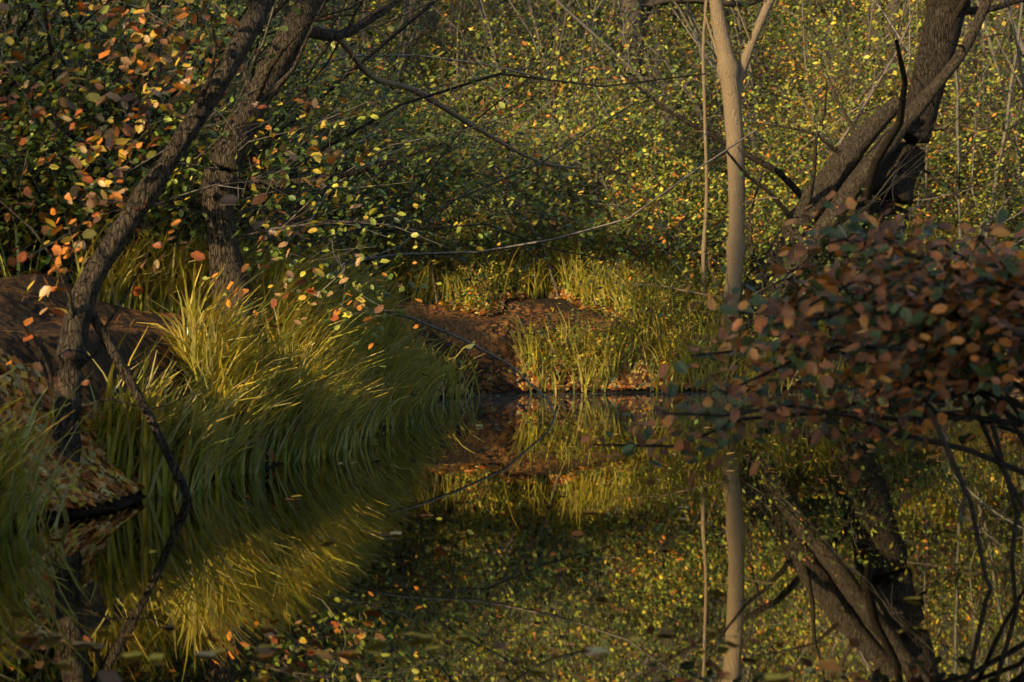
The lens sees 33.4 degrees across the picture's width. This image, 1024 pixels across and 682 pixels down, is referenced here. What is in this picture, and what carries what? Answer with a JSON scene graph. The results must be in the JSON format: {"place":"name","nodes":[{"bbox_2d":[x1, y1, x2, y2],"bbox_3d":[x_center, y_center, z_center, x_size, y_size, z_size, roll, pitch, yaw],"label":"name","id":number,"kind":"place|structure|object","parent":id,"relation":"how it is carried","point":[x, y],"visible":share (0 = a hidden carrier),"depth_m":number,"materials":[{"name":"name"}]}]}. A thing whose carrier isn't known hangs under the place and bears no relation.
{"place":"outdoors","nodes":[
{"label":"outdoors","id":0,"kind":"place"},
{"bbox_2d":[0,0,1020,526],"bbox_3d":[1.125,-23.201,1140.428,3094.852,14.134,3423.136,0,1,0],"label":"ground","id":1,"kind":"structure","parent":0,"point":[16,312],"depth_m":9.81,"materials":[{"name":"soil"}]},
{"bbox_2d":[0,0,275,461],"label":"slim leaning tree","id":2,"kind":"object","parent":1,"relation":"on","point":[149,188],"visible":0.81,"depth_m":7.53,"materials":[{"name":"brown plant"}]},
{"bbox_2d":[90,303,192,499],"bbox_3d":[-1.636,0.298,7.508,0.529,1.022,0.172,0,1,-15],"label":"fallen branch","id":3,"kind":"object","parent":1,"relation":"on","point":[125,372],"visible":0.87,"depth_m":7.49,"materials":[{"name":"brown wood"}]},
{"bbox_2d":[121,0,186,118],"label":"leaves","id":4,"kind":"object","parent":1,"relation":"on","point":[141,42],"visible":0.02,"depth_m":20.93,"materials":[{"name":"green plant"}]},
{"bbox_2d":[160,0,203,111],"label":"leaves","id":5,"kind":"object","parent":1,"relation":"on","point":[182,26],"visible":0.01,"depth_m":22.43,"materials":[{"name":"brown plant"}]},
{"bbox_2d":[201,0,445,358],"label":"tree trunk","id":6,"kind":"object","parent":1,"relation":"on","point":[287,48],"visible":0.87,"depth_m":10.44,"materials":[{"name":"brown plant"}]},
{"bbox_2d":[309,0,412,41],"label":"branch","id":7,"kind":"object","parent":6,"relation":"attached to","point":[329,35],"visible":0.93,"depth_m":11.03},
{"bbox_2d":[314,19,583,169],"bbox_3d":[-0.468,-1.781,12.738,0.347,0.682,4.463,0,1,25],"label":"tree branch","id":8,"kind":"object","parent":6,"relation":"attached to","point":[364,70],"visible":0.84,"depth_m":12.43,"materials":[{"name":"brown plant"}]},
{"bbox_2d":[0,34,1011,537],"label":"grass","id":9,"kind":"structure","parent":1,"relation":"on","point":[330,392],"depth_m":10.49,"materials":[{"name":"green plant"}]},
{"bbox_2d":[0,63,1022,681],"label":"leaf litter","id":10,"kind":"object","parent":1,"relation":"on","point":[104,483],"visible":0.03,"depth_m":7.43,"materials":[{"name":"brown plant"}]},
{"bbox_2d":[0,0,1023,428],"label":"understorey","id":11,"kind":"object","parent":1,"relation":"on","point":[126,146],"depth_m":19.19,"materials":[{"name":"green plant"}]},
{"bbox_2d":[1,0,1023,219],"bbox_3d":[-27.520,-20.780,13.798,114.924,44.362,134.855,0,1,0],"label":"tree","id":12,"kind":"object","parent":1,"relation":"on","point":[633,14],"depth_m":24.72,"materials":[{"name":"green plant"}]},
{"bbox_2d":[610,0,778,348],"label":"sycamore tree","id":13,"kind":"object","parent":1,"relation":"on","point":[728,68],"depth_m":18.68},
{"bbox_2d":[708,0,774,94],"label":"branch","id":14,"kind":"object","parent":13,"relation":"attached to","point":[745,59],"visible":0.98,"depth_m":18.82,"materials":[{"name":"beige plant"}]},
{"bbox_2d":[712,71,898,318],"bbox_3d":[2.999,-0.993,18.726,2.739,4.122,1.423,0,1,0],"label":"leaning tree","id":15,"kind":"object","parent":1,"relation":"on","point":[842,162],"visible":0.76,"depth_m":18.93,"materials":[{"name":"brown plant"}]},
{"bbox_2d":[620,0,1023,378],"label":"thick tree","id":16,"kind":"object","parent":1,"relation":"on","point":[936,51],"visible":0.55,"depth_m":19.31,"materials":[{"name":"brown plant"}]},
{"bbox_2d":[738,0,1002,339],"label":"leaning tree","id":17,"kind":"object","parent":1,"relation":"on","point":[853,183],"visible":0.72,"depth_m":18.83,"materials":[{"name":"brown plant"}]},
{"bbox_2d":[0,386,1023,681],"bbox_3d":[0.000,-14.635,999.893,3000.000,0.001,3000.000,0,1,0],"label":"creek water","id":18,"kind":"structure","parent":0,"point":[520,570],"depth_m":5.66,"materials":[{"name":"green liquid"}]},
{"bbox_2d":[581,190,1023,589],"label":"bush","id":19,"kind":"object","parent":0,"point":[937,325],"depth_m":5.45,"materials":[{"name":"brown plant"}]}
]}

